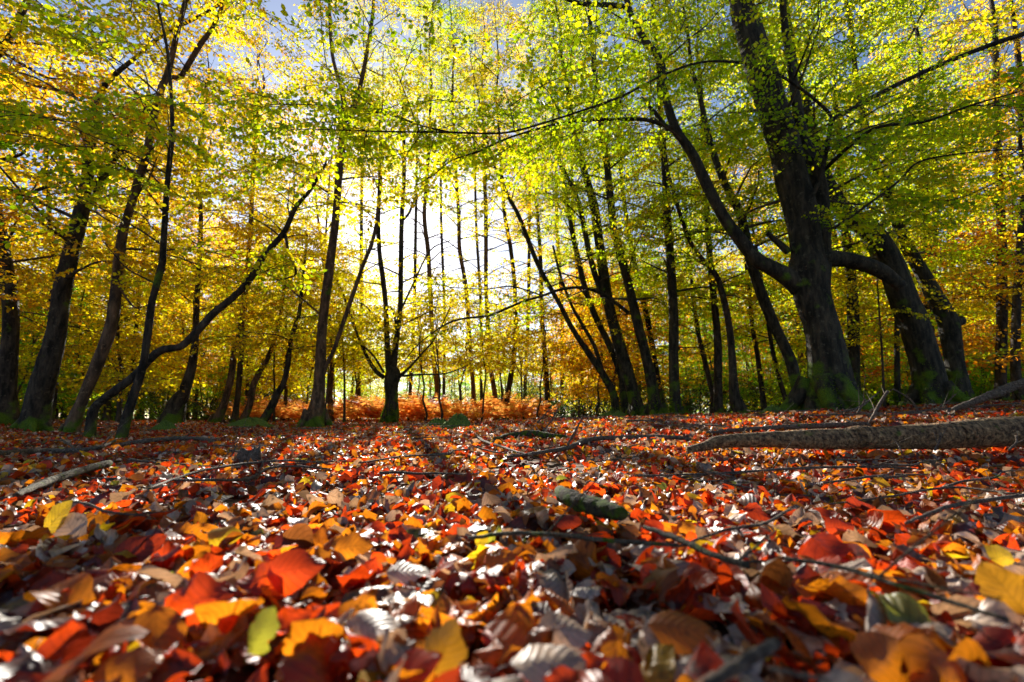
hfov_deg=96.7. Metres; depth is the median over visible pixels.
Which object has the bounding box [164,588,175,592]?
fallen leaf
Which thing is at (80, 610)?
fallen leaf
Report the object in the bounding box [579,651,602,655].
fallen leaf
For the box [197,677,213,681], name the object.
fallen leaf
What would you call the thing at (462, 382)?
beech tree
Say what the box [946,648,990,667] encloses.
fallen leaf
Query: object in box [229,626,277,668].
fallen leaf
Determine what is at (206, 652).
fallen leaf
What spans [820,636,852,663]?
fallen leaf
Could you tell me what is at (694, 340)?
beech tree
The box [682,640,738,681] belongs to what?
fallen leaf
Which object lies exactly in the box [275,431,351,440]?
fallen twig
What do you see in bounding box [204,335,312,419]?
young beech
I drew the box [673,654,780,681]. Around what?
fallen leaf
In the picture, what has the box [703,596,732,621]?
fallen leaf
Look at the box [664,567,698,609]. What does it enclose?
fallen leaf
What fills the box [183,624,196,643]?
fallen leaf
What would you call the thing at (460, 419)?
mossy mound
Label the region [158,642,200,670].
fallen leaf
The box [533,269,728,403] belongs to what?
young beech
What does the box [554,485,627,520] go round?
mossy stub
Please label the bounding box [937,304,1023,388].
young beech
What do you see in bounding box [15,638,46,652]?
fallen leaf
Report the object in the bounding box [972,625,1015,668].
fallen leaf
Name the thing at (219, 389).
evergreen shrub
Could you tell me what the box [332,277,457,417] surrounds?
young beech
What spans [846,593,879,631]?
fallen leaf
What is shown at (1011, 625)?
fallen leaf
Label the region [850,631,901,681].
fallen leaf
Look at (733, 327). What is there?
beech tree
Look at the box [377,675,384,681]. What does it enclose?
fallen leaf
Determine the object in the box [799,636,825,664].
fallen leaf
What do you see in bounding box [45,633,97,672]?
fallen leaf
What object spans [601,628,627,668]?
fallen leaf
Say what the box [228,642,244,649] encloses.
fallen leaf
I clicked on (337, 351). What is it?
young beech
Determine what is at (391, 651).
fallen leaf
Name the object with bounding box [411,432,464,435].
fallen twig
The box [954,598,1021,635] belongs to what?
fallen leaf
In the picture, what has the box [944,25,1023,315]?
beech tree
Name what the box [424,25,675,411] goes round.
beech tree
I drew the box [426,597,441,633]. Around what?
fallen leaf
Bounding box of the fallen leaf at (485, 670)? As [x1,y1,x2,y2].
[463,663,508,681]
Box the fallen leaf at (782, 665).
[777,659,801,681]
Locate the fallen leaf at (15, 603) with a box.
[0,595,29,611]
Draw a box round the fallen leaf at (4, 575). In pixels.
[0,571,14,582]
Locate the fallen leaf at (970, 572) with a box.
[964,570,975,573]
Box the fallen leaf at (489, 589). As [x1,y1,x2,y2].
[483,583,502,597]
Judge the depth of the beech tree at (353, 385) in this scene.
41.35 m
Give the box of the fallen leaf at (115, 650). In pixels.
[109,642,127,658]
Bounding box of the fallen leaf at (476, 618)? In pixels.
[455,600,486,621]
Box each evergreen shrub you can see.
[18,380,162,420]
[19,370,116,419]
[55,383,199,419]
[88,383,230,420]
[148,352,264,420]
[189,386,296,418]
[229,383,339,419]
[340,390,432,419]
[400,388,467,419]
[427,392,484,418]
[491,379,587,418]
[525,380,610,418]
[536,378,645,417]
[566,365,646,414]
[637,361,770,413]
[662,362,786,412]
[697,371,805,412]
[729,354,890,407]
[803,347,989,405]
[805,352,910,404]
[863,355,993,402]
[889,365,1023,394]
[902,346,1023,399]
[969,349,1023,392]
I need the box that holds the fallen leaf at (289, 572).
[252,549,326,595]
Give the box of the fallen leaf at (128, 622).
[118,601,164,625]
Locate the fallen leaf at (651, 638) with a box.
[642,615,733,657]
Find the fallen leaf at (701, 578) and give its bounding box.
[679,561,718,608]
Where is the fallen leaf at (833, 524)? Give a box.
[818,516,853,533]
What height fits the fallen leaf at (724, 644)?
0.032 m
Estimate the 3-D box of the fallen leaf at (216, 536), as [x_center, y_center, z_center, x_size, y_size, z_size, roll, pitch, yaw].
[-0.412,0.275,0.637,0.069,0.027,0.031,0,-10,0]
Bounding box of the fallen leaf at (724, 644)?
[713,630,737,651]
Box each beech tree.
[0,0,106,321]
[0,0,203,425]
[0,0,216,420]
[0,0,306,432]
[0,0,342,431]
[0,0,361,437]
[0,37,79,364]
[0,56,225,419]
[0,58,224,420]
[22,64,238,397]
[24,4,324,423]
[29,266,104,417]
[83,139,426,437]
[85,232,225,415]
[126,246,185,419]
[131,2,355,422]
[142,214,237,420]
[149,279,202,412]
[161,214,239,363]
[162,236,223,417]
[170,1,345,422]
[176,0,1023,411]
[176,234,263,409]
[181,205,389,421]
[190,216,255,384]
[191,136,361,419]
[195,245,283,395]
[216,0,468,427]
[216,27,419,421]
[219,278,303,405]
[245,220,324,420]
[269,0,466,422]
[285,231,375,393]
[306,268,349,400]
[310,0,405,419]
[311,264,365,399]
[334,254,390,400]
[336,307,375,399]
[356,0,474,419]
[369,348,384,400]
[371,0,449,419]
[372,341,412,398]
[390,1,489,419]
[397,330,428,397]
[399,339,422,394]
[404,0,708,415]
[404,323,433,396]
[409,0,540,420]
[413,326,450,398]
[415,344,441,397]
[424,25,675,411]
[425,323,458,396]
[427,0,549,419]
[431,351,469,402]
[440,329,464,397]
[440,332,484,400]
[450,0,511,419]
[450,0,565,419]
[461,321,506,401]
[471,323,499,400]
[486,333,519,397]
[487,0,711,416]
[495,125,602,417]
[496,0,584,398]
[503,0,667,412]
[513,331,556,400]
[514,0,607,414]
[518,0,631,415]
[543,0,792,414]
[546,245,604,388]
[550,219,617,415]
[552,251,593,379]
[553,6,710,402]
[570,0,887,412]
[573,12,783,412]
[585,0,932,409]
[590,242,643,381]
[597,259,668,392]
[601,102,797,409]
[603,215,725,396]
[636,239,705,396]
[656,222,735,402]
[660,211,735,405]
[661,270,743,400]
[667,125,867,410]
[669,0,1023,406]
[674,3,941,375]
[678,117,891,401]
[679,267,751,399]
[680,250,750,380]
[694,0,1023,360]
[702,257,771,381]
[718,17,977,393]
[727,261,778,410]
[764,0,1023,397]
[769,73,1023,405]
[790,252,996,406]
[800,283,893,367]
[832,0,1023,333]
[837,9,1022,358]
[858,0,1023,276]
[859,1,1023,319]
[862,0,1023,400]
[864,234,948,403]
[893,66,1023,347]
[921,49,1023,399]
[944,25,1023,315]
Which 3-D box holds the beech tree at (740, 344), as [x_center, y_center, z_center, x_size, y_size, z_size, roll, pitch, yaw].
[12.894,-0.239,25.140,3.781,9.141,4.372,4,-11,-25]
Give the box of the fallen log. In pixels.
[685,416,1023,452]
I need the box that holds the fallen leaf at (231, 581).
[205,570,237,596]
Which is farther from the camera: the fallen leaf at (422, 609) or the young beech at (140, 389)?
the young beech at (140, 389)
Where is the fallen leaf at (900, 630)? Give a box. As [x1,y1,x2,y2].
[870,622,937,639]
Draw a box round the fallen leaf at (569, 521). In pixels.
[546,514,582,529]
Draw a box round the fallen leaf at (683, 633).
[632,610,717,655]
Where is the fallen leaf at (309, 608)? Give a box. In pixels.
[301,603,320,614]
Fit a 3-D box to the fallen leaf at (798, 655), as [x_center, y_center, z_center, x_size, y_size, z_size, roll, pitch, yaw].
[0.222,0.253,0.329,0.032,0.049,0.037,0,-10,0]
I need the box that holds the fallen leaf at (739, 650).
[720,639,753,654]
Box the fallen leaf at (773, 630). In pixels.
[763,608,787,648]
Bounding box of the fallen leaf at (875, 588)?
[849,580,880,591]
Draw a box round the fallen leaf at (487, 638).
[478,629,495,646]
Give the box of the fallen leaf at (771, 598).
[760,583,816,636]
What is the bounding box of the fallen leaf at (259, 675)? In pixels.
[248,663,268,681]
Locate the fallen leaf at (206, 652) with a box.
[184,642,218,660]
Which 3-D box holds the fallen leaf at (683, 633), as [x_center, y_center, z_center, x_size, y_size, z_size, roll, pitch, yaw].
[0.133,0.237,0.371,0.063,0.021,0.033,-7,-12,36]
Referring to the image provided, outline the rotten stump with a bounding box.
[236,445,260,466]
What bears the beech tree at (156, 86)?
on the ground
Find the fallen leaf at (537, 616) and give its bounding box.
[533,613,543,623]
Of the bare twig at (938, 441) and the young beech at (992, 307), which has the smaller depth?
the bare twig at (938, 441)
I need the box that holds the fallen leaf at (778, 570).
[753,556,793,587]
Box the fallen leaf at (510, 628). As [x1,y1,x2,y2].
[485,595,537,674]
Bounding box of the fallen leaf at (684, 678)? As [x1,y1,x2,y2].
[666,674,695,681]
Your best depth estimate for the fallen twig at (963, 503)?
0.95 m
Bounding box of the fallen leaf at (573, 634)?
[528,610,592,652]
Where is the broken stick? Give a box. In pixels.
[702,637,781,681]
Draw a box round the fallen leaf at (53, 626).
[0,610,92,641]
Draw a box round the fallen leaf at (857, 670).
[816,660,866,676]
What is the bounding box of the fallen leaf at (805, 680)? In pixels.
[802,669,808,681]
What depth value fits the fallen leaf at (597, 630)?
0.41 m
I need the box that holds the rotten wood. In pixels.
[493,430,566,439]
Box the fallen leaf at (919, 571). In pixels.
[896,566,925,574]
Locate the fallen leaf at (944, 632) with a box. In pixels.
[916,622,962,646]
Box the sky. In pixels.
[0,0,1023,417]
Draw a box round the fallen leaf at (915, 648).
[899,634,991,681]
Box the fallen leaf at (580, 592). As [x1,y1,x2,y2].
[569,586,609,598]
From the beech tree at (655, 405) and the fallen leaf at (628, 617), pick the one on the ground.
the beech tree at (655, 405)
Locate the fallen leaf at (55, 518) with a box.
[44,500,72,532]
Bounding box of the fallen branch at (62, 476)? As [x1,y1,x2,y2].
[12,460,112,496]
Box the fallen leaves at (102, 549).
[0,378,1023,681]
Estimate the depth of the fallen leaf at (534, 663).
0.31 m
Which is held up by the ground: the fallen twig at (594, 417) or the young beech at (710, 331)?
the young beech at (710, 331)
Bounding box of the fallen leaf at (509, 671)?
[496,660,513,675]
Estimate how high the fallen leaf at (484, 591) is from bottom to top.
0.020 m
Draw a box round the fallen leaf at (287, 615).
[268,596,310,642]
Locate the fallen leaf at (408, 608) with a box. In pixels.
[383,592,426,628]
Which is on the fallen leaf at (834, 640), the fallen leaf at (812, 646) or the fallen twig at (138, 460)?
the fallen leaf at (812, 646)
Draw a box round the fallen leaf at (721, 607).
[696,593,748,621]
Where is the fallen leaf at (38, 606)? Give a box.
[25,588,70,615]
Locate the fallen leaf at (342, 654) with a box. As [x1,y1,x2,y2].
[326,645,360,677]
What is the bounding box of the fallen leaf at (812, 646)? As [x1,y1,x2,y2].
[765,622,834,651]
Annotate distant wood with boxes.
[85,343,778,418]
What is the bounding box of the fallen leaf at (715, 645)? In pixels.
[705,634,720,650]
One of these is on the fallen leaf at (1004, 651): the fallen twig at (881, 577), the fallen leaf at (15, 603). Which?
the fallen twig at (881, 577)
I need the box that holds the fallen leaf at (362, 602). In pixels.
[327,594,376,647]
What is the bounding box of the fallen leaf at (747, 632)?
[730,586,812,665]
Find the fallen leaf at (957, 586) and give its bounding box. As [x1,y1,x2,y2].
[948,578,972,592]
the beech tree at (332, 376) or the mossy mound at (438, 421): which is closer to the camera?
the mossy mound at (438, 421)
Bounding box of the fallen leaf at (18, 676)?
[2,671,51,681]
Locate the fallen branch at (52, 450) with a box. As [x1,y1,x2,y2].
[0,420,127,454]
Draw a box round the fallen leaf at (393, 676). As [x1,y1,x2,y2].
[384,655,407,681]
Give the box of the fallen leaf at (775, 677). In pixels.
[763,659,791,681]
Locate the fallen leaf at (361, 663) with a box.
[346,645,378,671]
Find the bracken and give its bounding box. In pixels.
[190,388,562,420]
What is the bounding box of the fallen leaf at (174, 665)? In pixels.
[135,649,214,681]
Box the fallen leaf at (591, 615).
[584,598,593,628]
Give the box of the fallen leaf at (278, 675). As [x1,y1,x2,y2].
[274,655,288,680]
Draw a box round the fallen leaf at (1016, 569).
[1004,565,1023,574]
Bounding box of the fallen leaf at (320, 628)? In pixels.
[282,618,351,656]
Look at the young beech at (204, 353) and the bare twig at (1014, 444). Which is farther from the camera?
the young beech at (204, 353)
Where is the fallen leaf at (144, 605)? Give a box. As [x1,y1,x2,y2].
[128,601,155,617]
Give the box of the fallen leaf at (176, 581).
[122,565,185,589]
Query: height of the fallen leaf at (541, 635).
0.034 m
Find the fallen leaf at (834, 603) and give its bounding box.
[825,598,847,620]
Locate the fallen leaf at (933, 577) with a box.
[923,566,951,597]
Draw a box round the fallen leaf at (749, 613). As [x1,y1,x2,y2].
[743,609,769,621]
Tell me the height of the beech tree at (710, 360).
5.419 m
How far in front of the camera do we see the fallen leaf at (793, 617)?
0.40 m
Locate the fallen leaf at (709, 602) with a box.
[708,597,722,624]
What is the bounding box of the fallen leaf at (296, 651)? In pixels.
[283,644,302,681]
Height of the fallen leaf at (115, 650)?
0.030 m
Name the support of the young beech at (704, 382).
on the ground
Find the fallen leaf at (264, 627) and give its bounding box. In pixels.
[240,606,279,673]
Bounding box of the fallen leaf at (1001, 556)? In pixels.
[984,544,1014,566]
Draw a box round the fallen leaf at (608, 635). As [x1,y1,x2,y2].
[591,623,618,652]
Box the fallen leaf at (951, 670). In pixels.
[927,650,965,681]
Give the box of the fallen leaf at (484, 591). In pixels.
[478,585,517,600]
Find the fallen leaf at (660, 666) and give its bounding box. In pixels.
[640,644,675,681]
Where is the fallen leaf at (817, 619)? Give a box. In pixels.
[782,591,856,641]
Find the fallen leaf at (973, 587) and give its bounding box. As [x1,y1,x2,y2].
[957,580,1023,615]
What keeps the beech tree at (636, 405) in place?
on the ground
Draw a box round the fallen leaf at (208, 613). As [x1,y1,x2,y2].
[181,597,263,639]
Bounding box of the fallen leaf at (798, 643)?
[753,612,814,665]
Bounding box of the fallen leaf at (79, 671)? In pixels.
[65,666,93,681]
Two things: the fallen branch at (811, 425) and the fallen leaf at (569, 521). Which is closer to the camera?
the fallen leaf at (569, 521)
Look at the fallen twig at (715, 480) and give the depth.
1.51 m
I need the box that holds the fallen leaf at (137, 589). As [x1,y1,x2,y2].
[127,578,162,599]
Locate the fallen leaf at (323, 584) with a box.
[314,581,330,587]
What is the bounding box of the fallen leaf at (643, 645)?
[636,619,650,666]
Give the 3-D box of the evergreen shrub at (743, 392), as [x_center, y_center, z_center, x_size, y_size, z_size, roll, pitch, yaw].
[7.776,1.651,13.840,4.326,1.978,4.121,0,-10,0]
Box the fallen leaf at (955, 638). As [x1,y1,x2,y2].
[880,609,961,647]
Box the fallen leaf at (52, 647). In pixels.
[36,618,98,681]
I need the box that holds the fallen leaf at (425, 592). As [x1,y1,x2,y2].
[422,589,446,594]
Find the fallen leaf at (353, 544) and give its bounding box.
[330,532,373,561]
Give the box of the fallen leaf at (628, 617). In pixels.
[613,612,642,631]
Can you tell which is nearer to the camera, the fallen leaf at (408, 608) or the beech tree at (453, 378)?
the fallen leaf at (408, 608)
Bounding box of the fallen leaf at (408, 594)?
[393,589,432,607]
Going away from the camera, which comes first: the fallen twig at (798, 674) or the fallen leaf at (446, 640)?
the fallen twig at (798, 674)
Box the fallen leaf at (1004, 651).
[984,643,1020,660]
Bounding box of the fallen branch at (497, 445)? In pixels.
[475,421,532,455]
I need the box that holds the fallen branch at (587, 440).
[506,420,690,457]
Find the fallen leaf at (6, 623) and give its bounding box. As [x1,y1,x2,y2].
[0,613,21,652]
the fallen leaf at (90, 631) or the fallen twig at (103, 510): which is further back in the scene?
the fallen twig at (103, 510)
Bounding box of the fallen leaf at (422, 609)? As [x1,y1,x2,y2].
[418,601,432,613]
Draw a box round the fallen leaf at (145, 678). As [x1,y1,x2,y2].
[136,673,150,681]
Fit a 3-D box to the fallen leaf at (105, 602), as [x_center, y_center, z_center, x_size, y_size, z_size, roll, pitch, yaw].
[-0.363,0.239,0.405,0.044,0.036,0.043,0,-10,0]
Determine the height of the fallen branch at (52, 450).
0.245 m
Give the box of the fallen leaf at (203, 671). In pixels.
[183,656,240,681]
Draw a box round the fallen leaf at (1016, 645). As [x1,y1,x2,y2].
[987,632,1023,668]
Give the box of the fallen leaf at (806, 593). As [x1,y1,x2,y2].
[791,571,875,603]
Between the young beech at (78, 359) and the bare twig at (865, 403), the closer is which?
the bare twig at (865, 403)
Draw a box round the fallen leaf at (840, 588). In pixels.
[801,575,867,605]
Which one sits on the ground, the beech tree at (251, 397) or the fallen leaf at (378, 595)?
the beech tree at (251, 397)
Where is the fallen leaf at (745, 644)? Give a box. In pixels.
[733,636,773,669]
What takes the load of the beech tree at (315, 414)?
on the ground
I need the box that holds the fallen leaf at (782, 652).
[776,627,802,678]
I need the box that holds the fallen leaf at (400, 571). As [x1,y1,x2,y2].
[374,560,430,583]
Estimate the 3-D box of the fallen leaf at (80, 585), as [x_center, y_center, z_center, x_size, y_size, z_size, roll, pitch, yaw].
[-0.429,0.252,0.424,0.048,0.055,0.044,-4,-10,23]
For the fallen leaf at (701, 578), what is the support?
on the fallen leaves at (102, 549)
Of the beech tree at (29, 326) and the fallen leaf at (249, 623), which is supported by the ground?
the beech tree at (29, 326)
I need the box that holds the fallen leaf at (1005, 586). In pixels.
[974,562,1023,614]
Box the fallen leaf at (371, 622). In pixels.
[337,609,398,649]
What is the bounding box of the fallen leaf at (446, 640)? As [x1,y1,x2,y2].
[424,617,467,675]
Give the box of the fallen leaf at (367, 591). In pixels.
[349,588,379,600]
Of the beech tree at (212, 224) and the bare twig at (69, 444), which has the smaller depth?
the bare twig at (69, 444)
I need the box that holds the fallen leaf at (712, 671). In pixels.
[683,670,737,681]
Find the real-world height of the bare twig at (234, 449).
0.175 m
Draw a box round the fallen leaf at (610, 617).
[602,608,650,632]
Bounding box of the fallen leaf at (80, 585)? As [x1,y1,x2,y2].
[23,572,95,618]
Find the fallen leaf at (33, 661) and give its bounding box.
[0,638,51,681]
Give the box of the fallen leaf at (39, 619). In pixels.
[33,617,52,620]
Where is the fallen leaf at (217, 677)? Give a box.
[212,672,227,681]
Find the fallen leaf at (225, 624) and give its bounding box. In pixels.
[217,601,240,634]
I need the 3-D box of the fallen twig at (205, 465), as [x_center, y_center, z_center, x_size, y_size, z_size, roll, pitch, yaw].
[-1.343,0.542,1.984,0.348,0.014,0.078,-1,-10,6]
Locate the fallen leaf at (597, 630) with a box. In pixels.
[587,617,615,646]
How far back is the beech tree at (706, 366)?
12.53 m
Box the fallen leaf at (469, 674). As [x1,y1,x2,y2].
[458,665,491,681]
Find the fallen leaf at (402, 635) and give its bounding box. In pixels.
[367,628,406,670]
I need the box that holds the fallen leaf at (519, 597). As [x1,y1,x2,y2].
[515,584,533,603]
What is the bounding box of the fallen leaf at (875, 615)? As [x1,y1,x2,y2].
[865,585,887,630]
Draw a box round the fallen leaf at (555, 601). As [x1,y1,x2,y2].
[543,588,582,625]
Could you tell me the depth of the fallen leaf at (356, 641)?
0.35 m
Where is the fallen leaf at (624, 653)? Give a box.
[620,644,633,661]
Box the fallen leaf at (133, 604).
[85,596,148,635]
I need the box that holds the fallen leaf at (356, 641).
[343,627,380,656]
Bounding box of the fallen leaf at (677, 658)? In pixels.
[674,652,693,662]
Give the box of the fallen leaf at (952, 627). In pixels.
[930,620,964,638]
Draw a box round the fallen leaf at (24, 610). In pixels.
[3,599,82,622]
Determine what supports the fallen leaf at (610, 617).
on the ground
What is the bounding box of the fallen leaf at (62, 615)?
[34,613,65,631]
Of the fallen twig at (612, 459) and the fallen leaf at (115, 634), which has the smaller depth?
the fallen leaf at (115, 634)
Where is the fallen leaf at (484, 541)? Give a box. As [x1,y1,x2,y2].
[473,531,487,551]
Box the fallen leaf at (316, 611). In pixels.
[305,600,340,618]
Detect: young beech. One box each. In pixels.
[0,172,224,404]
[0,241,85,395]
[0,261,161,411]
[16,170,210,421]
[18,270,205,418]
[19,303,171,411]
[67,325,178,409]
[125,255,280,419]
[133,290,252,410]
[134,363,204,418]
[156,186,325,408]
[187,246,369,421]
[198,321,308,416]
[198,335,313,408]
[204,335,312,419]
[208,328,313,405]
[221,271,380,408]
[221,275,393,407]
[256,308,354,401]
[258,233,436,421]
[264,275,415,419]
[270,260,445,418]
[329,258,504,420]
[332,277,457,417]
[347,345,403,418]
[356,254,534,418]
[356,279,472,419]
[394,265,555,402]
[401,231,559,420]
[408,275,538,399]
[428,287,554,394]
[443,280,575,418]
[452,378,497,401]
[455,272,607,418]
[476,275,608,416]
[478,358,520,397]
[488,256,629,416]
[501,350,559,411]
[503,350,558,398]
[513,282,590,417]
[517,265,690,415]
[527,360,573,409]
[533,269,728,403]
[543,320,647,415]
[548,243,713,412]
[549,302,645,415]
[551,261,667,413]
[594,253,758,402]
[638,291,788,413]
[661,299,786,409]
[665,335,745,407]
[706,328,799,412]
[731,229,892,385]
[738,329,801,403]
[739,230,1019,412]
[766,278,978,386]
[779,291,909,400]
[786,215,1023,391]
[909,264,1023,386]
[935,308,1023,387]
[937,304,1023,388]
[956,230,1023,383]
[961,284,1023,387]
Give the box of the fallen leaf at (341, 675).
[335,664,350,681]
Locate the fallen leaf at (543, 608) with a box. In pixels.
[518,600,560,624]
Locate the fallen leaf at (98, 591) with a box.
[92,584,124,601]
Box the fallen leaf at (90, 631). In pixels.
[51,629,94,662]
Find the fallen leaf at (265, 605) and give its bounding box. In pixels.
[251,595,277,612]
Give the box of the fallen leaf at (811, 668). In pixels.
[792,663,829,681]
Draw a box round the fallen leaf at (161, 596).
[153,592,171,602]
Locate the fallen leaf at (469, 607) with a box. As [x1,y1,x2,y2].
[449,597,488,626]
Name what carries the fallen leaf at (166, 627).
on the ground
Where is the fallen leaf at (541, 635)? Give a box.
[473,625,566,666]
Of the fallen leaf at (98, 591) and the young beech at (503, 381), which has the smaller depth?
the fallen leaf at (98, 591)
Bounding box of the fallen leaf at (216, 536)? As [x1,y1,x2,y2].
[191,525,242,545]
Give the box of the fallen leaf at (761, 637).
[743,625,764,641]
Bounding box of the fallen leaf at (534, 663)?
[492,644,586,681]
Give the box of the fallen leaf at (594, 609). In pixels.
[582,590,603,628]
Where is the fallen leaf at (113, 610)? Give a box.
[73,592,123,625]
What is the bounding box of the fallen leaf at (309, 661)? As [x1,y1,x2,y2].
[280,633,340,681]
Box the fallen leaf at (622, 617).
[604,610,642,620]
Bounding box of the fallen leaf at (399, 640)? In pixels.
[367,633,424,671]
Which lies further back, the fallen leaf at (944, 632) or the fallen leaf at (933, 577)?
the fallen leaf at (933, 577)
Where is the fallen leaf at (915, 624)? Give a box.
[909,623,951,629]
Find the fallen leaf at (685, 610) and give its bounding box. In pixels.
[661,596,693,613]
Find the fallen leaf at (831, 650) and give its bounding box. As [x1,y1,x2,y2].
[810,631,849,656]
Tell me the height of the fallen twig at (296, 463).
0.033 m
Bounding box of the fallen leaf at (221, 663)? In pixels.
[184,639,229,681]
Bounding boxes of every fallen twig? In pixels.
[72,500,172,516]
[90,477,160,480]
[128,458,186,467]
[147,428,337,489]
[153,455,169,461]
[172,430,348,480]
[174,463,245,467]
[211,445,276,446]
[269,461,334,465]
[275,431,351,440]
[301,428,339,429]
[358,441,450,463]
[379,471,497,474]
[407,436,451,439]
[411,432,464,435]
[424,445,485,456]
[468,447,677,546]
[474,447,543,459]
[517,445,547,448]
[581,415,612,420]
[589,456,636,463]
[613,415,650,418]
[623,436,655,449]
[626,420,686,423]
[634,432,929,476]
[639,473,693,477]
[643,525,797,568]
[648,423,720,429]
[669,468,719,479]
[670,477,762,482]
[677,506,799,547]
[681,424,731,426]
[683,424,721,425]
[696,461,752,488]
[747,410,790,411]
[768,666,829,681]
[783,471,1012,622]
[823,474,888,483]
[829,471,1023,504]
[835,459,943,461]
[866,413,921,415]
[877,473,927,478]
[880,458,941,466]
[904,469,1023,493]
[904,488,1023,524]
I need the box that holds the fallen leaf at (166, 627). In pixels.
[133,592,187,660]
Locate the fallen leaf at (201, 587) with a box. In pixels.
[165,570,251,626]
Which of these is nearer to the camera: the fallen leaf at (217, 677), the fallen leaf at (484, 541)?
the fallen leaf at (217, 677)
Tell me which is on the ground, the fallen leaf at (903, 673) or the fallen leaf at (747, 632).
the fallen leaf at (747, 632)
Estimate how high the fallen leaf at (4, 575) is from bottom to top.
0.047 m
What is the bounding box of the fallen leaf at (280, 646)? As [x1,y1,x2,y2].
[264,635,290,663]
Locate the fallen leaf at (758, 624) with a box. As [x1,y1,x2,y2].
[742,612,774,638]
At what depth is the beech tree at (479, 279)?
25.62 m
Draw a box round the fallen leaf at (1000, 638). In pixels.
[972,623,1023,655]
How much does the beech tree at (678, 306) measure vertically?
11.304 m
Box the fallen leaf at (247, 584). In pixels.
[235,561,285,605]
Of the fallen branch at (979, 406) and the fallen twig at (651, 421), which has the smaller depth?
the fallen branch at (979, 406)
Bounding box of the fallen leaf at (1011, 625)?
[1001,623,1023,633]
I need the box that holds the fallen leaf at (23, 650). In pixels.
[10,642,55,672]
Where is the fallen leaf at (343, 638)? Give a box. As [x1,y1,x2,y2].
[338,633,346,642]
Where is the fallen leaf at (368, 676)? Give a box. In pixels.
[357,670,386,681]
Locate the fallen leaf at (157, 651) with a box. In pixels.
[145,643,210,660]
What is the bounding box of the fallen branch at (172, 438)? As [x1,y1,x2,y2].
[115,436,227,446]
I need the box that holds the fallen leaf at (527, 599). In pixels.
[508,586,540,618]
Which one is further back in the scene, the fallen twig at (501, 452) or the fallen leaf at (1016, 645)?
the fallen twig at (501, 452)
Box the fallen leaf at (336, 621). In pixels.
[329,618,346,627]
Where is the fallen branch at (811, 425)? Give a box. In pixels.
[705,405,877,433]
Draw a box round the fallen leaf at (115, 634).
[42,623,148,681]
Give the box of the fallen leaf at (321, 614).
[263,602,325,669]
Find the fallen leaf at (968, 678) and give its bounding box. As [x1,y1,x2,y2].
[964,665,975,681]
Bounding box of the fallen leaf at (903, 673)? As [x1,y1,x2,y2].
[899,665,908,681]
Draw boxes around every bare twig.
[56,436,92,455]
[223,416,246,456]
[536,409,559,422]
[542,405,558,430]
[808,403,927,415]
[839,387,879,412]
[857,374,865,413]
[866,386,892,422]
[871,419,921,452]
[890,388,917,409]
[933,414,953,450]
[937,377,956,407]
[1008,433,1023,452]
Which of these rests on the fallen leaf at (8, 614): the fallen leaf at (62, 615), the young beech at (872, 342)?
the fallen leaf at (62, 615)
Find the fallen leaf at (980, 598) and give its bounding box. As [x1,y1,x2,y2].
[966,585,984,600]
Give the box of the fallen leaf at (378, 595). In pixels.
[340,582,406,604]
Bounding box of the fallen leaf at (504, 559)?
[476,549,515,572]
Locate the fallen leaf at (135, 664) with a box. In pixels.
[80,646,160,681]
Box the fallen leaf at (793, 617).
[762,602,802,626]
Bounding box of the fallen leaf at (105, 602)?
[71,597,128,616]
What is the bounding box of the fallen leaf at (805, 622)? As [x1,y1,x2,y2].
[745,608,810,638]
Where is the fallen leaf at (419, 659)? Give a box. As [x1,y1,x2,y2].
[386,647,443,681]
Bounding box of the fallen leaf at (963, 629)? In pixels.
[948,622,976,635]
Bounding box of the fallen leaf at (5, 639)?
[0,630,33,650]
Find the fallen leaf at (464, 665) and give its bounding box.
[384,663,469,679]
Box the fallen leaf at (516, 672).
[502,669,528,681]
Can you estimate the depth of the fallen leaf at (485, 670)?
0.32 m
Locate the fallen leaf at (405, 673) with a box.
[382,663,436,681]
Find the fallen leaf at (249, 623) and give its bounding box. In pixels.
[214,618,250,653]
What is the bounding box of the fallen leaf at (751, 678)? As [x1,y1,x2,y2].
[739,675,763,681]
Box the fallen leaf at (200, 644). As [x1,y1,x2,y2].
[178,640,209,662]
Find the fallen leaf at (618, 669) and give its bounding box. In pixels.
[581,651,643,681]
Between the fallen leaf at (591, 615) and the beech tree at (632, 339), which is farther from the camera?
the beech tree at (632, 339)
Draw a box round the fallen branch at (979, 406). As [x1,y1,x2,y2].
[904,391,1019,411]
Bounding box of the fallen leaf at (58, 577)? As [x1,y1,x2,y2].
[28,561,79,590]
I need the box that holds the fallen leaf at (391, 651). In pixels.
[378,627,410,675]
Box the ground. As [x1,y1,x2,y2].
[1,407,1009,681]
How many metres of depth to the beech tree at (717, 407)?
10.86 m
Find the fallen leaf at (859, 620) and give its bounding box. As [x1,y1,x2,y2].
[853,613,865,629]
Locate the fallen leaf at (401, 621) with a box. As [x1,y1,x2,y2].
[394,615,419,628]
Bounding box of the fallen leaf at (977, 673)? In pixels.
[945,656,1018,681]
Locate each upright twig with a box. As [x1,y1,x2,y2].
[438,476,444,511]
[566,417,582,445]
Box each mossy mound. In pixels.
[149,420,176,430]
[226,417,274,427]
[425,418,445,426]
[441,413,471,429]
[599,410,626,416]
[760,404,782,413]
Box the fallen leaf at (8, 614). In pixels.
[4,611,28,644]
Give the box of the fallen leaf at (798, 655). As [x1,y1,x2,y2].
[787,651,823,675]
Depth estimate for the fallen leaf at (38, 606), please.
0.41 m
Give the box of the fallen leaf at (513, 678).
[479,675,524,681]
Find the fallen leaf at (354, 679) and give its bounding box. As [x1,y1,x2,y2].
[345,676,357,681]
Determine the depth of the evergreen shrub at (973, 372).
13.19 m
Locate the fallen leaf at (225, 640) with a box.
[197,606,262,651]
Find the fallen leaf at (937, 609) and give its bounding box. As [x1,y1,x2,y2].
[931,595,981,617]
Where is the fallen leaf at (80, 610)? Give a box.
[66,608,86,616]

